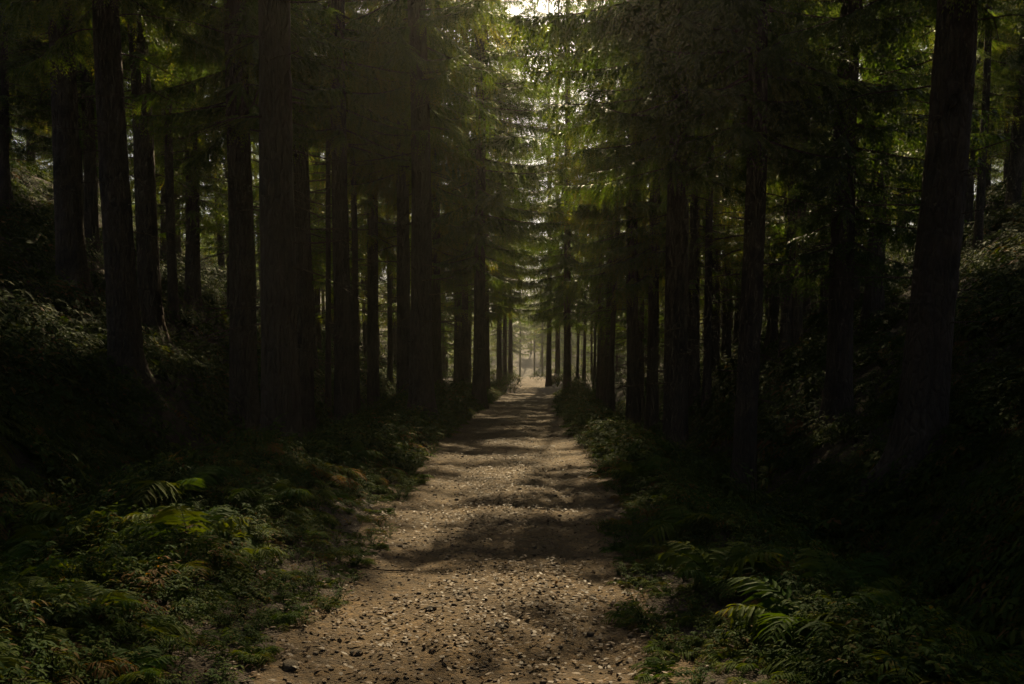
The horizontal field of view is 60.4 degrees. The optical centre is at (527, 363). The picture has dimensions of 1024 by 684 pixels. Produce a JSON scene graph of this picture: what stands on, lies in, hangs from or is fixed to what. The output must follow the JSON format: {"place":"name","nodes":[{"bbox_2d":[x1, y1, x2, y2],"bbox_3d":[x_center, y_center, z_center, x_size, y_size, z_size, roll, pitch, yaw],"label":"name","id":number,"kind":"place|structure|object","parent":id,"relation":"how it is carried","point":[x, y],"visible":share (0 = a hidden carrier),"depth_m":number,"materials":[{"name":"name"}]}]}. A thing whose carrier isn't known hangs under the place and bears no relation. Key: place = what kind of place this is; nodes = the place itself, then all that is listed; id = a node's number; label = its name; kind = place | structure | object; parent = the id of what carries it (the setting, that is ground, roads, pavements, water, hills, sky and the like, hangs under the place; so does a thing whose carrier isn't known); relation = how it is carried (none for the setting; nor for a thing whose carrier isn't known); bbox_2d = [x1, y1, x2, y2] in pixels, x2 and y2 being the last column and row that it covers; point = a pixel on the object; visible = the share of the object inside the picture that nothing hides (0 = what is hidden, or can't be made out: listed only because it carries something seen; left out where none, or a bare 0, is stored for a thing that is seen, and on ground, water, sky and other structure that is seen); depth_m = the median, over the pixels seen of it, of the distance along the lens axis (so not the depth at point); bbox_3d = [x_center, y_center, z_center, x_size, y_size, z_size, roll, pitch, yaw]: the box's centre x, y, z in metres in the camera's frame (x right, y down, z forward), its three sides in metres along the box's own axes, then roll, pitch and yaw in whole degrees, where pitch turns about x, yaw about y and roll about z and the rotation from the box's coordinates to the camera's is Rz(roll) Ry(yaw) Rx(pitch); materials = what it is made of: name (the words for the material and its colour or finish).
{"place":"outdoors","nodes":[
{"label":"outdoors","id":0,"kind":"place"},
{"bbox_2d":[249,377,701,683],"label":"path","id":1,"kind":"structure","parent":0,"point":[532,388],"depth_m":6.90,"materials":[{"name":"brown gravel"}]},
{"bbox_2d":[46,409,812,683],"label":"pebbles","id":2,"kind":"object","parent":1,"relation":"on","point":[589,634],"visible":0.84,"depth_m":6.71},
{"bbox_2d":[13,0,1003,333],"label":"sky","id":3,"kind":"structure","parent":0,"point":[541,9],"materials":[{"name":"white"}]},
{"bbox_2d":[0,167,1023,683],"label":"ground","id":4,"kind":"structure","parent":0,"point":[200,663],"depth_m":11.41,"materials":[{"name":"soil"}]},
{"bbox_2d":[0,28,50,210],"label":"conifer tree","id":5,"kind":"object","parent":4,"relation":"on","point":[10,184],"visible":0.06,"depth_m":28.21,"materials":[{"name":"green plant"}]},
{"bbox_2d":[0,576,73,614],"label":"fern","id":6,"kind":"object","parent":4,"relation":"on","point":[49,589],"visible":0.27,"depth_m":5.16,"materials":[{"name":"green plant"}]},
{"bbox_2d":[0,0,84,215],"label":"conifer tree","id":7,"kind":"object","parent":4,"relation":"on","point":[6,66],"visible":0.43,"depth_m":25.11,"materials":[{"name":"green plant"}]},
{"bbox_2d":[0,520,88,560],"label":"fern","id":8,"kind":"object","parent":4,"relation":"on","point":[20,534],"visible":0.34,"depth_m":7.74,"materials":[{"name":"green plant"}]},
{"bbox_2d":[0,540,105,579],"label":"fern","id":9,"kind":"object","parent":4,"relation":"on","point":[24,553],"visible":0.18,"depth_m":6.71,"materials":[{"name":"green plant"}]},
{"bbox_2d":[18,501,97,527],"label":"fern","id":10,"kind":"object","parent":4,"relation":"on","point":[50,512],"visible":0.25,"depth_m":8.35,"materials":[{"name":"green plant"}]},
{"bbox_2d":[0,0,155,308],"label":"conifer tree","id":11,"kind":"object","parent":4,"relation":"on","point":[69,223],"visible":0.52,"depth_m":21.13,"materials":[{"name":"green plant"}]},
{"bbox_2d":[0,7,162,218],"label":"conifer tree","id":12,"kind":"object","parent":4,"relation":"on","point":[43,49],"visible":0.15,"depth_m":25.76,"materials":[{"name":"green plant"}]},
{"bbox_2d":[35,580,145,618],"bbox_3d":[-2.486,1.369,5.017,0.575,0.214,0.588,0,0,36],"label":"fern","id":13,"kind":"object","parent":4,"relation":"on","point":[121,601],"visible":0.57,"depth_m":4.98,"materials":[{"name":"green plant"}]},
{"bbox_2d":[9,1,175,258],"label":"conifer tree","id":14,"kind":"object","parent":4,"relation":"on","point":[91,224],"visible":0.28,"depth_m":26.24,"materials":[{"name":"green plant"}]},
{"bbox_2d":[13,0,217,352],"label":"conifer tree","id":15,"kind":"object","parent":4,"relation":"on","point":[150,298],"visible":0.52,"depth_m":21.81,"materials":[{"name":"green plant"}]},
{"bbox_2d":[0,0,231,397],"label":"conifer tree","id":16,"kind":"object","parent":4,"relation":"on","point":[102,20],"visible":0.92,"depth_m":16.41,"materials":[{"name":"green plant"}]},
{"bbox_2d":[71,645,178,683],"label":"fern","id":17,"kind":"object","parent":4,"relation":"on","point":[139,675],"visible":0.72,"depth_m":4.33,"materials":[{"name":"green plant"}]},
{"bbox_2d":[78,0,221,261],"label":"conifer tree","id":18,"kind":"object","parent":4,"relation":"on","point":[163,221],"visible":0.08,"depth_m":34.10,"materials":[{"name":"green plant"}]},
{"bbox_2d":[123,3,214,327],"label":"conifer tree","id":19,"kind":"object","parent":4,"relation":"on","point":[172,284],"visible":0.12,"depth_m":25.39,"materials":[{"name":"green plant"}]},
{"bbox_2d":[110,504,240,532],"bbox_3d":[-2.972,1.393,7.556,1.057,0.318,0.856,0,0,3],"label":"fern","id":20,"kind":"object","parent":4,"relation":"on","point":[136,517],"visible":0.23,"depth_m":7.34,"materials":[{"name":"green plant"}]},
{"bbox_2d":[120,465,238,506],"bbox_3d":[-3.394,1.181,8.415,0.928,0.347,1.305,0,0,29],"label":"fern","id":21,"kind":"object","parent":4,"relation":"on","point":[204,476],"visible":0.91,"depth_m":8.34,"materials":[{"name":"green plant"}]},
{"bbox_2d":[114,505,252,543],"bbox_3d":[-2.705,1.278,7.030,0.862,0.415,0.955,0,0,44],"label":"fern","id":22,"kind":"object","parent":4,"relation":"on","point":[165,517],"visible":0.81,"depth_m":6.88,"materials":[{"name":"green plant"}]},
{"bbox_2d":[123,0,258,319],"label":"conifer tree","id":23,"kind":"object","parent":4,"relation":"on","point":[193,211],"visible":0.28,"depth_m":28.27,"materials":[{"name":"green plant"}]},
{"bbox_2d":[132,133,258,276],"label":"conifer tree","id":24,"kind":"object","parent":4,"relation":"on","point":[202,233],"visible":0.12,"depth_m":36.61,"materials":[{"name":"green plant"}]},
{"bbox_2d":[196,1,258,319],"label":"conifer tree","id":25,"kind":"object","parent":4,"relation":"on","point":[227,259],"visible":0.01,"depth_m":30.68,"materials":[{"name":"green plant"}]},
{"bbox_2d":[124,0,365,435],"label":"conifer tree","id":26,"kind":"object","parent":4,"relation":"on","point":[237,89],"visible":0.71,"depth_m":18.41,"materials":[{"name":"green plant"}]},
{"bbox_2d":[190,48,331,330],"bbox_3d":[-7.873,-7.068,27.474,5.014,15.939,5.045,0,0,-26],"label":"conifer tree","id":27,"kind":"object","parent":4,"relation":"on","point":[256,223],"visible":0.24,"depth_m":27.21,"materials":[{"name":"green plant"}]},
{"bbox_2d":[168,0,362,442],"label":"conifer tree","id":28,"kind":"object","parent":4,"relation":"on","point":[280,381],"visible":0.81,"depth_m":13.35,"materials":[{"name":"brown plant"}]},
{"bbox_2d":[216,479,318,511],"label":"fern","id":29,"kind":"object","parent":4,"relation":"on","point":[295,492],"visible":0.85,"depth_m":8.46,"materials":[{"name":"green plant"}]},
{"bbox_2d":[159,0,396,437],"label":"conifer tree","id":30,"kind":"object","parent":4,"relation":"on","point":[301,171],"visible":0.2,"depth_m":21.80,"materials":[{"name":"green plant"}]},
{"bbox_2d":[223,51,389,377],"bbox_3d":[-7.749,-8.199,30.663,5.517,18.746,5.758,-3,1,0],"label":"conifer tree","id":31,"kind":"object","parent":4,"relation":"on","point":[322,283],"visible":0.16,"depth_m":30.66,"materials":[{"name":"green plant"}]},
{"bbox_2d":[309,55,325,348],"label":"conifer tree","id":32,"kind":"object","parent":4,"relation":"on","point":[317,311],"visible":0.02,"depth_m":37.12,"materials":[{"name":"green plant"}]},
{"bbox_2d":[303,0,382,419],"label":"conifer tree","id":33,"kind":"object","parent":4,"relation":"on","point":[328,341],"visible":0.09,"depth_m":26.07,"materials":[{"name":"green plant"}]},
{"bbox_2d":[311,197,392,332],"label":"conifer tree","id":34,"kind":"object","parent":4,"relation":"on","point":[332,310],"visible":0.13,"depth_m":36.12,"materials":[{"name":"green plant"}]},
{"bbox_2d":[309,0,396,415],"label":"conifer tree","id":35,"kind":"object","parent":4,"relation":"on","point":[356,342],"visible":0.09,"depth_m":28.12,"materials":[{"name":"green plant"}]},
{"bbox_2d":[250,0,462,423],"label":"conifer tree","id":36,"kind":"object","parent":4,"relation":"on","point":[342,336],"visible":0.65,"depth_m":21.74,"materials":[{"name":"green plant"}]},
{"bbox_2d":[360,186,396,392],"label":"conifer tree","id":37,"kind":"object","parent":4,"relation":"on","point":[390,346],"visible":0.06,"depth_m":38.72,"materials":[{"name":"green plant"}]},
{"bbox_2d":[5,396,757,683],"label":"fallen leaves","id":38,"kind":"object","parent":4,"relation":"on","point":[608,637],"visible":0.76,"depth_m":6.29,"materials":[{"name":"plant"}]},
{"bbox_2d":[309,0,460,409],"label":"conifer tree","id":39,"kind":"object","parent":4,"relation":"on","point":[373,242],"visible":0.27,"depth_m":29.73,"materials":[{"name":"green plant"}]},
{"bbox_2d":[349,11,472,367],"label":"conifer tree","id":40,"kind":"object","parent":4,"relation":"on","point":[443,307],"visible":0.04,"depth_m":40.82,"materials":[{"name":"green plant"}]},
{"bbox_2d":[303,0,523,396],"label":"conifer tree","id":41,"kind":"object","parent":4,"relation":"on","point":[403,291],"visible":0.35,"depth_m":26.98,"materials":[{"name":"green plant"}]},
{"bbox_2d":[323,0,510,421],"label":"conifer tree","id":42,"kind":"object","parent":4,"relation":"on","point":[413,50],"visible":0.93,"depth_m":21.06,"materials":[{"name":"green plant"}]},
{"bbox_2d":[396,281,454,356],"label":"conifer tree","id":43,"kind":"object","parent":4,"relation":"on","point":[447,333],"visible":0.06,"depth_m":53.52,"materials":[{"name":"green plant"}]},
{"bbox_2d":[378,15,515,382],"bbox_3d":[-3.708,-14.428,35.025,6.192,34.607,6.495,0,0,-16],"label":"conifer tree","id":44,"kind":"object","parent":4,"relation":"on","point":[436,335],"visible":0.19,"depth_m":34.65,"materials":[{"name":"green plant"}]},
{"bbox_2d":[441,116,472,382],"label":"conifer tree","id":45,"kind":"object","parent":4,"relation":"on","point":[457,359],"visible":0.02,"depth_m":43.87,"materials":[{"name":"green plant"}]},
{"bbox_2d":[441,34,500,385],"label":"conifer tree","id":46,"kind":"object","parent":4,"relation":"on","point":[465,355],"visible":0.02,"depth_m":41.45,"materials":[{"name":"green plant"}]},
{"bbox_2d":[394,0,572,408],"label":"conifer tree","id":47,"kind":"object","parent":4,"relation":"on","point":[505,184],"visible":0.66,"depth_m":32.74,"materials":[{"name":"green plant"}]},
{"bbox_2d":[410,0,560,389],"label":"conifer tree","id":48,"kind":"object","parent":4,"relation":"on","point":[497,295],"visible":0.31,"depth_m":43.44,"materials":[{"name":"green plant"}]},
{"bbox_2d":[473,2,546,384],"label":"conifer tree","id":49,"kind":"object","parent":4,"relation":"on","point":[500,352],"visible":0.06,"depth_m":58.52,"materials":[{"name":"green plant"}]},
{"bbox_2d":[0,422,1023,683],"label":"verge undergrowth","id":50,"kind":"object","parent":4,"relation":"on","point":[908,652],"visible":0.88,"depth_m":5.71,"materials":[{"name":"green plant"}]},
{"bbox_2d":[0,147,1023,556],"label":"slope undergrowth","id":51,"kind":"object","parent":4,"relation":"on","point":[44,325],"visible":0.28,"depth_m":18.09,"materials":[{"name":"green plant"}]},
{"bbox_2d":[0,324,1023,682],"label":"bushes","id":52,"kind":"object","parent":4,"relation":"on","point":[982,548],"visible":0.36,"depth_m":9.34,"materials":[{"name":"green plant"}]},
{"bbox_2d":[489,7,535,379],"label":"conifer tree","id":53,"kind":"object","parent":4,"relation":"on","point":[510,362],"visible":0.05,"depth_m":83.48,"materials":[{"name":"green plant"}]},
{"bbox_2d":[493,264,532,367],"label":"conifer tree","id":54,"kind":"object","parent":4,"relation":"on","point":[516,328],"visible":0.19,"depth_m":167.41,"materials":[{"name":"green plant"}]},
{"bbox_2d":[489,0,542,384],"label":"conifer tree","id":55,"kind":"object","parent":4,"relation":"on","point":[504,328],"visible":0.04,"depth_m":65.92,"materials":[{"name":"green plant"}]},
{"bbox_2d":[46,164,999,412],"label":"distant undergrowth","id":56,"kind":"object","parent":4,"relation":"on","point":[493,372],"visible":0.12,"depth_m":62.65,"materials":[{"name":"green plant"}]},
{"bbox_2d":[512,292,537,375],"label":"conifer tree","id":57,"kind":"object","parent":4,"relation":"on","point":[525,333],"visible":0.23,"depth_m":189.80,"materials":[{"name":"green plant"}]},
{"bbox_2d":[289,371,769,518],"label":"farther verge undergrowth","id":58,"kind":"object","parent":4,"relation":"on","point":[392,427],"visible":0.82,"depth_m":16.83,"materials":[{"name":"green plant"}]},
{"bbox_2d":[524,221,546,376],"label":"conifer tree","id":59,"kind":"object","parent":4,"relation":"on","point":[537,348],"visible":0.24,"depth_m":204.57,"materials":[{"name":"green plant"}]},
{"bbox_2d":[520,182,553,376],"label":"conifer tree","id":60,"kind":"object","parent":4,"relation":"on","point":[542,335],"visible":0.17,"depth_m":171.83,"materials":[{"name":"green plant"}]},
{"bbox_2d":[513,0,582,386],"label":"conifer tree","id":61,"kind":"object","parent":4,"relation":"on","point":[548,381],"visible":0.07,"depth_m":65.84,"materials":[{"name":"green plant"}]},
{"bbox_2d":[505,0,606,390],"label":"conifer tree","id":62,"kind":"object","parent":4,"relation":"on","point":[565,259],"visible":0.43,"depth_m":46.30,"materials":[{"name":"green plant"}]},
{"bbox_2d":[532,7,583,373],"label":"conifer tree","id":63,"kind":"object","parent":4,"relation":"on","point":[557,349],"visible":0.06,"depth_m":73.14,"materials":[{"name":"green plant"}]},
{"bbox_2d":[557,376,593,395],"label":"bush","id":64,"kind":"object","parent":4,"relation":"on","point":[579,389],"visible":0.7,"depth_m":39.81,"materials":[{"name":"green plant"}]},
{"bbox_2d":[572,1,625,401],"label":"conifer tree","id":65,"kind":"object","parent":4,"relation":"on","point":[599,362],"visible":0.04,"depth_m":43.72,"materials":[{"name":"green plant"}]},
{"bbox_2d":[574,101,625,400],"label":"conifer tree","id":66,"kind":"object","parent":4,"relation":"on","point":[601,375],"visible":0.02,"depth_m":51.49,"materials":[{"name":"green plant"}]},
{"bbox_2d":[545,0,662,412],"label":"conifer tree","id":67,"kind":"object","parent":4,"relation":"on","point":[576,267],"visible":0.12,"depth_m":39.52,"materials":[{"name":"green plant"}]},
{"bbox_2d":[569,75,644,405],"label":"conifer tree","id":68,"kind":"object","parent":4,"relation":"on","point":[606,365],"visible":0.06,"depth_m":38.07,"materials":[{"name":"green plant"}]},
{"bbox_2d":[573,1,645,410],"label":"conifer tree","id":69,"kind":"object","parent":4,"relation":"on","point":[611,363],"visible":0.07,"depth_m":34.96,"materials":[{"name":"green plant"}]},
{"bbox_2d":[541,4,701,426],"bbox_3d":[3.643,-14.395,32.471,6.163,37.329,6.543,0,0,-31],"label":"conifer tree","id":70,"kind":"object","parent":4,"relation":"on","point":[632,397],"visible":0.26,"depth_m":32.10,"materials":[{"name":"green plant"}]},
{"bbox_2d":[590,215,664,375],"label":"conifer tree","id":71,"kind":"object","parent":4,"relation":"on","point":[645,335],"visible":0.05,"depth_m":43.75,"materials":[{"name":"green plant"}]},
{"bbox_2d":[569,165,703,426],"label":"conifer tree","id":72,"kind":"object","parent":4,"relation":"on","point":[641,322],"visible":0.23,"depth_m":36.48,"materials":[{"name":"green plant"}]},
{"bbox_2d":[561,7,740,433],"bbox_3d":[4.257,-14.051,31.666,6.163,35.852,6.543,0,0,-23],"label":"conifer tree","id":73,"kind":"object","parent":4,"relation":"on","point":[652,403],"visible":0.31,"depth_m":31.25,"materials":[{"name":"green plant"}]},
{"bbox_2d":[504,0,865,448],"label":"conifer tree","id":74,"kind":"object","parent":4,"relation":"on","point":[674,366],"visible":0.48,"depth_m":20.13,"materials":[{"name":"green plant"}]},
{"bbox_2d":[636,44,736,443],"bbox_3d":[4.704,-7.726,26.042,3.095,22.394,3.383,0,0,0],"label":"conifer tree","id":75,"kind":"object","parent":4,"relation":"on","point":[687,289],"visible":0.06,"depth_m":25.95,"materials":[{"name":"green plant"}]},
{"bbox_2d":[641,504,741,545],"bbox_3d":[1.426,1.458,7.951,0.867,0.344,1.011,0,0,45],"label":"fern","id":76,"kind":"object","parent":4,"relation":"on","point":[669,526],"visible":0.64,"depth_m":7.83,"materials":[{"name":"green plant"}]},
{"bbox_2d":[619,41,772,412],"bbox_3d":[5.802,-9.980,29.694,5.584,25.161,5.426,0,0,0],"label":"conifer tree","id":77,"kind":"object","parent":4,"relation":"on","point":[693,357],"visible":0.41,"depth_m":29.69,"materials":[{"name":"green plant"}]},
{"bbox_2d":[688,34,744,413],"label":"conifer tree","id":78,"kind":"object","parent":4,"relation":"on","point":[707,341],"visible":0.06,"depth_m":28.12,"materials":[{"name":"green plant"}]},
{"bbox_2d":[499,0,934,496],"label":"conifer tree","id":79,"kind":"object","parent":4,"relation":"on","point":[760,155],"visible":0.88,"depth_m":17.19,"materials":[{"name":"green plant"}]},
{"bbox_2d":[660,103,783,380],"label":"conifer tree","id":80,"kind":"object","parent":4,"relation":"on","point":[716,313],"visible":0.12,"depth_m":33.86,"materials":[{"name":"green plant"}]},
{"bbox_2d":[654,541,794,599],"bbox_3d":[1.357,1.431,6.194,0.829,0.354,1.023,0,0,-41],"label":"fern","id":81,"kind":"object","parent":4,"relation":"on","point":[688,570],"visible":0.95,"depth_m":6.20,"materials":[{"name":"green plant"}]},
{"bbox_2d":[689,148,782,364],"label":"conifer tree","id":82,"kind":"object","parent":4,"relation":"on","point":[726,346],"visible":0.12,"depth_m":35.84,"materials":[{"name":"green plant"}]},
{"bbox_2d":[701,121,782,347],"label":"conifer tree","id":83,"kind":"object","parent":4,"relation":"on","point":[736,327],"visible":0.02,"depth_m":39.43,"materials":[{"name":"green plant"}]},
{"bbox_2d":[723,74,819,349],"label":"conifer tree","id":84,"kind":"object","parent":4,"relation":"on","point":[771,330],"visible":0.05,"depth_m":34.67,"materials":[{"name":"green plant"}]},
{"bbox_2d":[716,185,829,311],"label":"conifer tree","id":85,"kind":"object","parent":4,"relation":"on","point":[775,274],"visible":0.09,"depth_m":31.60,"materials":[{"name":"green plant"}]},
{"bbox_2d":[703,40,867,364],"bbox_3d":[8.091,-6.536,26.842,4.946,14.886,5.333,3,0,0],"label":"conifer tree","id":86,"kind":"object","parent":4,"relation":"on","point":[786,311],"visible":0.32,"depth_m":26.35,"materials":[{"name":"green plant"}]},
{"bbox_2d":[716,576,893,648],"bbox_3d":[1.557,1.425,4.971,0.980,0.292,1.035,0,0,8],"label":"fern","id":87,"kind":"object","parent":4,"relation":"on","point":[764,613],"visible":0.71,"depth_m":4.92,"materials":[{"name":"green plant"}]},
{"bbox_2d":[736,0,909,352],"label":"conifer tree","id":88,"kind":"object","parent":4,"relation":"on","point":[796,321],"visible":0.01,"depth_m":28.71,"materials":[{"name":"green plant"}]},
{"bbox_2d":[761,548,899,618],"bbox_3d":[1.938,1.433,5.585,0.901,0.388,0.942,0,0,34],"label":"fern","id":89,"kind":"object","parent":4,"relation":"on","point":[831,562],"visible":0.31,"depth_m":5.73,"materials":[{"name":"green plant"}]},
{"bbox_2d":[767,25,895,316],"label":"conifer tree","id":90,"kind":"object","parent":4,"relation":"on","point":[824,292],"visible":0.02,"depth_m":33.73,"materials":[{"name":"green plant"}]},
{"bbox_2d":[693,0,1018,436],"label":"conifer tree","id":91,"kind":"object","parent":4,"relation":"on","point":[841,251],"visible":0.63,"depth_m":18.07,"materials":[{"name":"green plant"}]},
{"bbox_2d":[807,49,924,305],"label":"conifer tree","id":92,"kind":"object","parent":4,"relation":"on","point":[856,293],"visible":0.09,"depth_m":30.00,"materials":[{"name":"green plant"}]},
{"bbox_2d":[842,552,908,606],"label":"fern","id":93,"kind":"object","parent":4,"relation":"on","point":[878,583],"visible":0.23,"depth_m":7.68,"materials":[{"name":"green plant"}]},
{"bbox_2d":[765,0,1023,514],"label":"conifer tree","id":94,"kind":"object","parent":4,"relation":"on","point":[921,418],"visible":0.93,"depth_m":12.82,"materials":[{"name":"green plant"}]},
{"bbox_2d":[869,13,928,245],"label":"conifer tree","id":95,"kind":"object","parent":4,"relation":"on","point":[922,49],"visible":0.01,"depth_m":43.91,"materials":[{"name":"green plant"}]},
{"bbox_2d":[803,0,1002,335],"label":"conifer tree","id":96,"kind":"object","parent":4,"relation":"on","point":[872,296],"visible":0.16,"depth_m":25.10,"materials":[{"name":"green plant"}]},
{"bbox_2d":[893,3,1011,208],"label":"conifer tree","id":97,"kind":"object","parent":4,"relation":"on","point":[1009,133],"visible":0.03,"depth_m":34.90,"materials":[{"name":"green plant"}]},
{"bbox_2d":[902,0,1023,241],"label":"conifer tree","id":98,"kind":"object","parent":4,"relation":"on","point":[970,184],"visible":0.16,"depth_m":30.58,"materials":[{"name":"green plant"}]},
{"bbox_2d":[932,0,1023,228],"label":"conifer tree","id":99,"kind":"object","parent":4,"relation":"on","point":[1014,184],"visible":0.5,"depth_m":30.02,"materials":[{"name":"green plant"}]},
{"bbox_2d":[965,0,1023,250],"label":"conifer tree","id":100,"kind":"object","parent":4,"relation":"on","point":[986,65],"visible":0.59,"depth_m":26.23,"materials":[{"name":"green plant"}]},
{"bbox_2d":[978,4,1017,183],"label":"conifer tree","id":101,"kind":"object","parent":4,"relation":"on","point":[1005,171],"visible":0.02,"depth_m":40.42,"materials":[{"name":"green plant"}]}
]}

